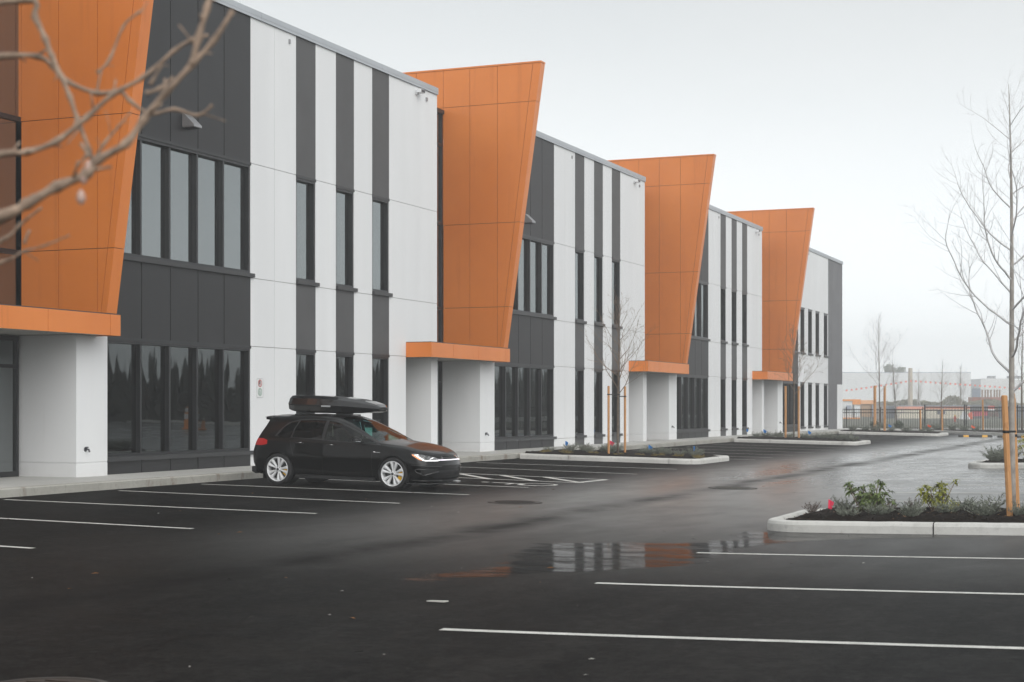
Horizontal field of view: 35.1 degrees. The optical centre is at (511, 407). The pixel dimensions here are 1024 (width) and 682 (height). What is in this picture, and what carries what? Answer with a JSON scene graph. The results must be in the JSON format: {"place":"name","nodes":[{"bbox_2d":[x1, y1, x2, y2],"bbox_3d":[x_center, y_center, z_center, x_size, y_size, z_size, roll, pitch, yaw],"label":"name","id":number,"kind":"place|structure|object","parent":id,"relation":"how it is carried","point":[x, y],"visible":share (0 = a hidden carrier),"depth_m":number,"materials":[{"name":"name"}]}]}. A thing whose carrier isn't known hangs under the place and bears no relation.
{"place":"outdoors","nodes":[
{"label":"outdoors","id":0,"kind":"place"},
{"bbox_2d":[0,428,862,487],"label":"pavement","id":1,"kind":"structure","parent":0,"point":[15,481],"depth_m":33.11,"materials":[{"name":"concrete"}]},
{"bbox_2d":[0,0,842,476],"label":"commercial building","id":2,"kind":"structure","parent":1,"relation":"on","point":[454,258],"depth_m":41.35,"materials":[{"name":"white concrete"}]},
{"bbox_2d":[0,335,18,476],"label":"entrance door","id":3,"kind":"structure","parent":2,"relation":"in","point":[9,345],"depth_m":30.99,"materials":[{"name":"glass"}]},
{"bbox_2d":[107,336,252,461],"bbox_3d":[-7.314,-0.160,34.533,0.785,2.480,5.670,0,0,22],"label":"window","id":4,"kind":"structure","parent":2,"relation":"in","point":[167,399],"depth_m":34.41,"materials":[{"name":"glass"}]},
{"bbox_2d":[123,133,254,277],"bbox_3d":[-7.314,-4.270,34.533,0.785,2.620,5.670,0,0,22],"label":"window","id":5,"kind":"structure","parent":2,"relation":"in","point":[189,207],"depth_m":34.82,"materials":[{"name":"glass"}]},
{"bbox_2d":[256,378,262,397],"bbox_3d":[-5.808,-0.440,37.313,0.010,0.450,0.300,0,0,22],"label":"parking sign","id":6,"kind":"object","parent":2,"relation":"attached to","point":[259,387],"visible":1,"depth_m":37.30,"materials":[{"name":"white"}]},
{"bbox_2d":[296,349,315,413],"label":"window","id":7,"kind":"structure","parent":2,"relation":"in","point":[305,358],"depth_m":39.46,"materials":[{"name":"glass"}]},
{"bbox_2d":[296,174,319,286],"bbox_3d":[-5.280,-4.270,39.443,0.785,2.620,1.040,0,0,22],"label":"window","id":8,"kind":"structure","parent":2,"relation":"in","point":[305,186],"depth_m":39.46,"materials":[{"name":"glass"}]},
{"bbox_2d":[336,351,354,413],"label":"window","id":9,"kind":"structure","parent":2,"relation":"in","point":[344,360],"depth_m":41.30,"materials":[{"name":"glass"}]},
{"bbox_2d":[336,185,357,291],"bbox_3d":[-4.521,-4.270,41.277,0.785,2.620,1.050,0,0,22],"label":"window","id":10,"kind":"structure","parent":2,"relation":"in","point":[344,196],"depth_m":41.30,"materials":[{"name":"glass"}]},
{"bbox_2d":[372,354,389,427],"bbox_3d":[-3.763,-0.160,43.106,0.785,2.480,1.070,0,0,22],"label":"window","id":11,"kind":"structure","parent":2,"relation":"in","point":[380,362],"depth_m":43.20,"materials":[{"name":"glass"}]},
{"bbox_2d":[372,194,392,296],"bbox_3d":[-3.763,-4.270,43.106,0.785,2.620,1.070,0,0,22],"label":"window","id":12,"kind":"structure","parent":2,"relation":"in","point":[380,205],"depth_m":43.15,"materials":[{"name":"glass"}]},
{"bbox_2d":[438,362,441,445],"bbox_3d":[-2.697,-0.020,47.628,0.164,2.700,3.000,0,0,22],"label":"entrance door","id":13,"kind":"structure","parent":2,"relation":"in","point":[439,363],"depth_m":48.93,"materials":[{"name":"metal"}]},
{"bbox_2d":[494,362,556,441],"bbox_3d":[0.072,-0.160,52.364,0.785,2.480,5.670,0,0,22],"label":"window","id":14,"kind":"structure","parent":2,"relation":"in","point":[523,393],"depth_m":52.49,"materials":[{"name":"glass"}]},
{"bbox_2d":[512,234,556,319],"bbox_3d":[0.072,-4.270,52.364,0.785,2.620,5.670,0,0,22],"label":"window","id":15,"kind":"structure","parent":2,"relation":"in","point":[534,292],"depth_m":53.54,"materials":[{"name":"glass"}]},
{"bbox_2d":[575,367,586,437],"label":"window","id":16,"kind":"structure","parent":2,"relation":"in","point":[579,372],"depth_m":57.43,"materials":[{"name":"glass"}]},
{"bbox_2d":[575,248,586,323],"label":"window","id":17,"kind":"structure","parent":2,"relation":"in","point":[579,253],"depth_m":57.44,"materials":[{"name":"glass"}]},
{"bbox_2d":[594,368,604,436],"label":"window","id":18,"kind":"structure","parent":2,"relation":"in","point":[597,372],"depth_m":59.22,"materials":[{"name":"glass"}]},
{"bbox_2d":[594,253,604,326],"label":"window","id":19,"kind":"structure","parent":2,"relation":"in","point":[597,257],"depth_m":59.22,"materials":[{"name":"glass"}]},
{"bbox_2d":[612,370,622,435],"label":"window","id":20,"kind":"structure","parent":2,"relation":"in","point":[614,389],"depth_m":60.98,"materials":[{"name":"glass"}]},
{"bbox_2d":[612,257,622,328],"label":"window","id":21,"kind":"structure","parent":2,"relation":"in","point":[615,262],"depth_m":61.10,"materials":[{"name":"glass"}]},
{"bbox_2d":[677,374,709,432],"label":"window","id":22,"kind":"structure","parent":2,"relation":"in","point":[692,390],"depth_m":70.55,"materials":[{"name":"glass"}]},
{"bbox_2d":[691,280,709,340],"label":"window","id":23,"kind":"structure","parent":2,"relation":"in","point":[700,322],"depth_m":72.01,"materials":[{"name":"glass"}]},
{"bbox_2d":[720,377,727,430],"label":"window","id":24,"kind":"structure","parent":2,"relation":"in","point":[722,379],"depth_m":75.30,"materials":[{"name":"glass"}]},
{"bbox_2d":[720,286,727,343],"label":"window","id":25,"kind":"structure","parent":2,"relation":"in","point":[722,289],"depth_m":75.30,"materials":[{"name":"glass"}]},
{"bbox_2d":[732,377,738,429],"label":"window","id":26,"kind":"structure","parent":2,"relation":"in","point":[733,379],"depth_m":77.14,"materials":[{"name":"glass"}]},
{"bbox_2d":[732,289,738,344],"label":"window","id":27,"kind":"structure","parent":2,"relation":"in","point":[733,290],"depth_m":77.14,"materials":[{"name":"glass"}]},
{"bbox_2d":[742,378,748,429],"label":"window","id":28,"kind":"structure","parent":2,"relation":"in","point":[744,380],"depth_m":79.01,"materials":[{"name":"glass"}]},
{"bbox_2d":[742,292,748,346],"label":"window","id":29,"kind":"structure","parent":2,"relation":"in","point":[744,295],"depth_m":79.01,"materials":[{"name":"glass"}]},
{"bbox_2d":[783,381,798,427],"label":"window","id":30,"kind":"structure","parent":2,"relation":"in","point":[789,389],"depth_m":88.21,"materials":[{"name":"glass"}]},
{"bbox_2d":[800,382,805,428],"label":"window","id":31,"kind":"structure","parent":2,"relation":"in","point":[802,388],"depth_m":90.90,"materials":[{"name":"glass"}]},
{"bbox_2d":[800,307,805,354],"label":"window","id":32,"kind":"structure","parent":2,"relation":"in","point":[802,309],"depth_m":90.90,"materials":[{"name":"glass"}]},
{"bbox_2d":[808,382,813,427],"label":"window","id":33,"kind":"structure","parent":2,"relation":"in","point":[809,384],"depth_m":92.85,"materials":[{"name":"glass"}]},
{"bbox_2d":[808,309,813,355],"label":"window","id":34,"kind":"structure","parent":2,"relation":"in","point":[809,310],"depth_m":92.85,"materials":[{"name":"glass"}]},
{"bbox_2d":[815,383,820,427],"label":"window","id":35,"kind":"structure","parent":2,"relation":"in","point":[816,384],"depth_m":94.61,"materials":[{"name":"glass"}]},
{"bbox_2d":[815,311,820,356],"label":"window","id":36,"kind":"structure","parent":2,"relation":"in","point":[816,312],"depth_m":94.61,"materials":[{"name":"glass"}]},
{"bbox_2d":[824,384,828,426],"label":"window","id":37,"kind":"structure","parent":2,"relation":"in","point":[825,385],"depth_m":96.92,"materials":[{"name":"glass"}]},
{"bbox_2d":[824,313,828,357],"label":"window","id":38,"kind":"structure","parent":2,"relation":"in","point":[825,315],"depth_m":96.92,"materials":[{"name":"glass"}]},
{"bbox_2d":[0,433,1023,681],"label":"parking lot","id":39,"kind":"structure","parent":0,"point":[152,599],"depth_m":15.61,"materials":[{"name":"grey asphalt"}]},
{"bbox_2d":[0,677,107,681],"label":"manhole cover","id":40,"kind":"object","parent":39,"relation":"on","point":[60,679],"visible":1,"depth_m":9.97,"materials":[{"name":"metal"}]},
{"bbox_2d":[0,518,193,528],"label":"painted line","id":41,"kind":"object","parent":39,"relation":"on","point":[96,523],"visible":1,"depth_m":21.88,"materials":[{"name":"paint"}]},
{"bbox_2d":[0,0,234,264],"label":"tree","id":42,"kind":"object","parent":39,"relation":"on","point":[83,176],"visible":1,"depth_m":3.15,"materials":[{"name":"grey plant"}]},
{"bbox_2d":[4,499,315,513],"bbox_3d":[-5.574,1.546,25.283,5.561,0.108,0.100,0,0,19],"label":"painted line","id":43,"kind":"object","parent":39,"relation":"on","point":[158,506],"visible":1,"depth_m":25.25,"materials":[{"name":"paint"}]},
{"bbox_2d":[119,490,387,502],"bbox_3d":[-4.455,1.546,27.985,5.551,0.108,0.100,0,0,21],"label":"painted line","id":44,"kind":"object","parent":39,"relation":"on","point":[255,496],"visible":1,"depth_m":27.99,"materials":[{"name":"paint"}]},
{"bbox_2d":[210,484,468,494],"bbox_3d":[-3.402,1.546,30.526,5.558,0.108,0.100,0,0,19],"label":"painted line","id":45,"kind":"object","parent":39,"relation":"on","point":[338,489],"visible":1,"depth_m":30.48,"materials":[{"name":"paint"}]},
{"bbox_2d":[252,414,460,489],"bbox_3d":[-3.022,0.858,31.889,4.169,1.428,2.127,1,0,24],"label":"parked car","id":46,"kind":"object","parent":39,"relation":"on","point":[290,448],"visible":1,"depth_m":31.24,"materials":[{"name":"black metal"}]},
{"bbox_2d":[288,395,387,420],"bbox_3d":[-3.441,0.030,32.181,2.016,0.520,1.270,1,0,24],"label":"roof box","id":47,"kind":"object","parent":46,"relation":"attached to","point":[323,404],"visible":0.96,"depth_m":31.85,"materials":[{"name":"black plastic"}]},
{"bbox_2d":[0,429,870,497],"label":"kerb","id":48,"kind":"structure","parent":39,"relation":"on","point":[7,492],"depth_m":31.16,"materials":[{"name":"concrete"}]},
{"bbox_2d":[487,500,541,503],"bbox_3d":[0.050,1.622,27.689,0.941,0.011,0.941,1,0,22],"label":"manhole cover","id":49,"kind":"object","parent":39,"relation":"on","point":[513,502],"visible":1,"depth_m":27.58,"materials":[{"name":"metal"}]},
{"bbox_2d":[520,453,728,463],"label":"island kerb","id":50,"kind":"structure","parent":39,"relation":"on","point":[720,458],"depth_m":45.97,"materials":[{"name":"concrete"}]},
{"bbox_2d":[525,449,716,458],"bbox_3d":[3.433,1.398,47.773,5.280,0.241,3.680,0,0,22],"label":"mulch bed","id":51,"kind":"object","parent":50,"relation":"on","point":[625,454],"visible":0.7,"depth_m":46.91,"materials":[{"name":"brown soil"}]},
{"bbox_2d":[607,386,619,453],"bbox_3d":[2.964,0.405,47.333,0.082,2.050,0.536,0,0,42],"label":"timber stake","id":52,"kind":"object","parent":51,"relation":"on","point":[608,419],"visible":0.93,"depth_m":47.14,"materials":[{"name":"brown wood"}]},
{"bbox_2d":[581,289,655,452],"bbox_3d":[3.120,-1.100,47.607,1.836,4.961,2.160,0,0,-27],"label":"bare tree","id":53,"kind":"object","parent":51,"relation":"on","point":[618,380],"visible":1,"depth_m":47.61,"materials":[{"name":"grey plant"}]},
{"bbox_2d":[615,386,625,451],"bbox_3d":[3.217,0.405,48.042,0.081,2.050,0.566,0,0,37],"label":"timber stake","id":54,"kind":"object","parent":51,"relation":"on","point":[624,396],"visible":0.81,"depth_m":48.20,"materials":[{"name":"brown wood"}]},
{"bbox_2d":[686,446,704,457],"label":"silver shrub","id":55,"kind":"object","parent":51,"relation":"on","point":[697,452],"visible":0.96,"depth_m":45.98,"materials":[{"name":"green plant"}]},
{"bbox_2d":[410,532,974,580],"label":"puddle","id":56,"kind":"object","parent":39,"relation":"on","point":[717,544],"visible":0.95,"depth_m":18.91,"materials":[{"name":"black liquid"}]},
{"bbox_2d":[440,628,1023,648],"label":"painted line","id":57,"kind":"object","parent":39,"relation":"on","point":[773,640],"visible":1,"depth_m":11.53,"materials":[{"name":"paint"}]},
{"bbox_2d":[708,486,756,488],"bbox_3d":[4.538,1.657,33.298,1.008,0.014,1.008,1,0,22],"label":"manhole cover","id":58,"kind":"object","parent":39,"relation":"on","point":[724,487],"visible":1,"depth_m":33.26,"materials":[{"name":"metal"}]},
{"bbox_2d":[734,438,870,444],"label":"island kerb","id":59,"kind":"structure","parent":39,"relation":"on","point":[863,442],"depth_m":68.37,"materials":[{"name":"concrete"}]},
{"bbox_2d":[737,436,861,441],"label":"mulch bed","id":60,"kind":"object","parent":59,"relation":"on","point":[791,438],"visible":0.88,"depth_m":69.44,"materials":[{"name":"brown soil"}]},
{"bbox_2d":[784,386,786,437],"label":"timber stake","id":61,"kind":"object","parent":60,"relation":"on","point":[785,411],"visible":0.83,"depth_m":70.79,"materials":[{"name":"brown wood"}]},
{"bbox_2d":[798,386,799,437],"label":"timber stake","id":62,"kind":"object","parent":60,"relation":"on","point":[798,412],"visible":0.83,"depth_m":71.15,"materials":[{"name":"brown wood"}]},
{"bbox_2d":[779,322,824,437],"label":"bare tree","id":63,"kind":"object","parent":60,"relation":"on","point":[792,351],"visible":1,"depth_m":70.96,"materials":[{"name":"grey plant"}]},
{"bbox_2d":[596,582,1023,594],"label":"painted line","id":64,"kind":"object","parent":39,"relation":"on","point":[812,588],"visible":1,"depth_m":14.72,"materials":[{"name":"paint"}]},
{"bbox_2d":[697,552,1023,558],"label":"painted line","id":65,"kind":"object","parent":39,"relation":"on","point":[863,556],"visible":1,"depth_m":18.00,"materials":[{"name":"paint"}]},
{"bbox_2d":[839,431,947,435],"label":"island kerb","id":66,"kind":"structure","parent":39,"relation":"on","point":[901,434],"depth_m":89.42,"materials":[{"name":"concrete"}]},
{"bbox_2d":[840,429,940,433],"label":"mulch bed","id":67,"kind":"object","parent":66,"relation":"on","point":[861,430],"visible":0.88,"depth_m":90.35,"materials":[{"name":"brown soil"}]},
{"bbox_2d":[873,386,875,426],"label":"timber stake","id":68,"kind":"object","parent":67,"relation":"on","point":[874,405],"visible":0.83,"depth_m":91.85,"materials":[{"name":"brown wood"}]},
{"bbox_2d":[849,311,906,429],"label":"bare tree","id":69,"kind":"object","parent":67,"relation":"on","point":[885,346],"visible":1,"depth_m":92.18,"materials":[{"name":"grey plant"}]},
{"bbox_2d":[883,386,885,430],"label":"timber stake","id":70,"kind":"object","parent":67,"relation":"on","point":[884,409],"visible":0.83,"depth_m":92.24,"materials":[{"name":"brown wood"}]},
{"bbox_2d":[767,508,1023,535],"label":"island kerb","id":71,"kind":"structure","parent":39,"relation":"on","point":[781,523],"depth_m":21.32,"materials":[{"name":"concrete"}]},
{"bbox_2d":[786,506,1023,525],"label":"mulch bed","id":72,"kind":"object","parent":71,"relation":"on","point":[889,517],"visible":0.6,"depth_m":21.86,"materials":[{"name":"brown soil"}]},
{"bbox_2d":[831,496,856,507],"bbox_3d":[4.831,1.407,23.541,0.402,0.254,0.438,0,0,-35],"label":"silver shrub","id":73,"kind":"object","parent":72,"relation":"on","point":[838,502],"visible":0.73,"depth_m":23.53,"materials":[{"name":"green plant"}]},
{"bbox_2d":[832,503,863,515],"bbox_3d":[4.583,1.417,22.138,0.447,0.227,0.384,0,0,10],"label":"silver shrub","id":74,"kind":"object","parent":72,"relation":"on","point":[843,512],"visible":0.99,"depth_m":22.08,"materials":[{"name":"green plant"}]},
{"bbox_2d":[843,479,896,509],"bbox_3d":[5.095,1.290,23.109,0.812,0.533,0.424,0,0,22],"label":"leafy bush","id":75,"kind":"object","parent":72,"relation":"on","point":[876,498],"visible":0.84,"depth_m":23.07,"materials":[{"name":"green plant"}]},
{"bbox_2d":[862,499,898,514],"bbox_3d":[5.084,1.397,22.368,0.439,0.257,0.511,0,0,-44],"label":"silver shrub","id":76,"kind":"object","parent":72,"relation":"on","point":[873,509],"visible":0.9,"depth_m":22.35,"materials":[{"name":"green plant"}]},
{"bbox_2d":[892,497,928,516],"bbox_3d":[5.411,1.369,21.894,0.490,0.299,0.420,0,0,-22],"label":"silver shrub","id":77,"kind":"object","parent":72,"relation":"on","point":[912,512],"visible":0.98,"depth_m":21.84,"materials":[{"name":"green plant"}]},
{"bbox_2d":[914,479,961,510],"bbox_3d":[6.009,1.269,22.843,0.658,0.530,0.352,0,0,22],"label":"leafy bush","id":78,"kind":"object","parent":72,"relation":"on","point":[942,491],"visible":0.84,"depth_m":22.83,"materials":[{"name":"green plant"}]},
{"bbox_2d":[931,496,965,512],"bbox_3d":[6.014,1.370,22.307,0.420,0.282,0.490,0,0,-30],"label":"silver shrub","id":79,"kind":"object","parent":72,"relation":"on","point":[954,509],"visible":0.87,"depth_m":22.29,"materials":[{"name":"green plant"}]},
{"bbox_2d":[901,65,1023,509],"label":"bare tree","id":80,"kind":"object","parent":72,"relation":"on","point":[1012,353],"visible":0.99,"depth_m":22.35,"materials":[{"name":"grey plant"}]},
{"bbox_2d":[963,493,1005,515],"bbox_3d":[6.389,1.332,21.976,0.618,0.344,0.567,0,0,8],"label":"silver shrub","id":81,"kind":"object","parent":72,"relation":"on","point":[984,510],"visible":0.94,"depth_m":21.91,"materials":[{"name":"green plant"}]},
{"bbox_2d":[1001,395,1015,515],"bbox_3d":[6.742,0.695,21.810,0.365,1.710,0.144,0,0,-39],"label":"timber stake","id":82,"kind":"object","parent":72,"relation":"on","point":[1006,431],"visible":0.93,"depth_m":21.70,"materials":[{"name":"brown wood"}]},
{"bbox_2d":[1008,499,1023,515],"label":"silver shrub","id":83,"kind":"object","parent":72,"relation":"on","point":[1018,511],"visible":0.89,"depth_m":21.62,"materials":[{"name":"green plant"}]},
{"bbox_2d":[1015,404,1019,507],"bbox_3d":[7.008,0.675,22.774,0.376,1.750,0.127,0,0,-45],"label":"timber stake","id":84,"kind":"object","parent":72,"relation":"on","point":[1017,476],"visible":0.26,"depth_m":22.82,"materials":[{"name":"brown wood"}]},
{"bbox_2d":[880,428,1023,435],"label":"kerb","id":85,"kind":"structure","parent":39,"relation":"on","point":[980,433],"depth_m":96.71,"materials":[{"name":"concrete"}]},
{"bbox_2d":[945,430,1023,433],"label":"planting strip","id":86,"kind":"object","parent":39,"relation":"on","point":[1000,431],"visible":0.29,"depth_m":97.59,"materials":[{"name":"brown plant"}]},
{"bbox_2d":[843,407,922,428],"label":"steel fence","id":87,"kind":"object","parent":86,"relation":"on","point":[877,412],"visible":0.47,"depth_m":106.14,"materials":[{"name":"black metal"}]},
{"bbox_2d":[924,404,965,429],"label":"steel fence","id":88,"kind":"object","parent":86,"relation":"on","point":[952,410],"visible":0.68,"depth_m":102.33,"materials":[{"name":"black metal"}]},
{"bbox_2d":[930,361,960,425],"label":"bare tree","id":89,"kind":"object","parent":86,"relation":"on","point":[942,389],"visible":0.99,"depth_m":106.29,"materials":[{"name":"grey plant"}]},
{"bbox_2d":[966,405,1023,429],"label":"steel fence","id":90,"kind":"object","parent":86,"relation":"on","point":[987,407],"visible":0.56,"depth_m":99.62,"materials":[{"name":"black metal"}]},
{"bbox_2d":[968,460,1023,467],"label":"island kerb","id":91,"kind":"structure","parent":39,"relation":"on","point":[976,464],"depth_m":44.61,"materials":[{"name":"concrete"}]},
{"bbox_2d":[980,459,1023,462],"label":"mulch bed","id":92,"kind":"object","parent":91,"relation":"on","point":[1002,461],"visible":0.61,"depth_m":45.03,"materials":[{"name":"brown soil"}]},
{"bbox_2d":[984,450,1003,460],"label":"silver shrub","id":93,"kind":"object","parent":92,"relation":"on","point":[993,457],"visible":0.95,"depth_m":45.41,"materials":[{"name":"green plant"}]},
{"bbox_2d":[234,0,1023,379],"label":"sky","id":94,"kind":"structure","parent":0,"point":[844,110],"materials":[{"name":"white"}]},
{"bbox_2d":[843,417,1023,427],"bbox_3d":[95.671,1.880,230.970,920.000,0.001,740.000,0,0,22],"label":"field","id":95,"kind":"structure","parent":0,"point":[913,422],"depth_m":198.38,"materials":[{"name":"green plant"}]},
{"bbox_2d":[843,399,860,418],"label":"orange white cabin","id":96,"kind":"object","parent":95,"relation":"on","point":[847,403],"visible":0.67,"depth_m":240.00,"materials":[{"name":"metal"}]},
{"bbox_2d":[857,400,872,416],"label":"tan cabin","id":97,"kind":"object","parent":95,"relation":"on","point":[866,404],"visible":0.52,"depth_m":243.00,"materials":[{"name":"beige metal"}]},
{"bbox_2d":[884,364,905,371],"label":"evergreen tree","id":98,"kind":"object","parent":95,"relation":"on","point":[887,368],"visible":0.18,"depth_m":394.01,"materials":[{"name":"grey plant"}]},
{"bbox_2d":[887,359,915,417],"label":"bare tree","id":99,"kind":"object","parent":95,"relation":"on","point":[893,393],"visible":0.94,"depth_m":107.86,"materials":[{"name":"grey plant"}]},
{"bbox_2d":[896,405,923,417],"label":"site cabin","id":100,"kind":"object","parent":95,"relation":"on","point":[913,415],"visible":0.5,"depth_m":262.00,"materials":[{"name":"beige metal"}]},
{"bbox_2d":[908,368,912,404],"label":"utility pole","id":101,"kind":"object","parent":95,"relation":"on","point":[910,389],"visible":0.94,"depth_m":267.71,"materials":[{"name":"metal"}]},
{"bbox_2d":[846,380,1019,390],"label":"marker line","id":102,"kind":"object","parent":101,"relation":"hanging from","point":[926,382],"visible":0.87,"depth_m":266.01,"materials":[{"name":"plastic"}]},
{"bbox_2d":[842,372,979,404],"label":"warehouse","id":103,"kind":"structure","parent":95,"relation":"on","point":[854,380],"depth_m":330.00,"materials":[{"name":"metal"}]},
{"bbox_2d":[912,368,925,404],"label":"bare tree","id":104,"kind":"object","parent":95,"relation":"on","point":[918,394],"visible":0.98,"depth_m":267.95,"materials":[{"name":"grey plant"}]},
{"bbox_2d":[866,395,1023,417],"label":"bramble hedge","id":105,"kind":"object","parent":95,"relation":"on","point":[954,400],"visible":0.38,"depth_m":273.19,"materials":[{"name":"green plant"}]},
{"bbox_2d":[926,405,969,417],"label":"site cabin","id":106,"kind":"object","parent":95,"relation":"on","point":[944,414],"visible":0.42,"depth_m":262.00,"materials":[{"name":"grey"}]},
{"bbox_2d":[954,364,969,404],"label":"bare tree","id":107,"kind":"object","parent":95,"relation":"on","point":[960,380],"visible":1,"depth_m":267.90,"materials":[{"name":"grey plant"}]},
{"bbox_2d":[968,397,1000,416],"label":"rust container","id":108,"kind":"object","parent":95,"relation":"on","point":[980,398],"visible":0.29,"depth_m":285.05,"materials":[{"name":"metal"}]},
{"bbox_2d":[971,376,1023,402],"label":"white building","id":109,"kind":"structure","parent":95,"relation":"on","point":[991,381],"depth_m":340.00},
{"bbox_2d":[1003,309,1023,429],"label":"bare tree","id":110,"kind":"object","parent":95,"relation":"on","point":[1021,366],"visible":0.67,"depth_m":102.43,"materials":[{"name":"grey plant"}]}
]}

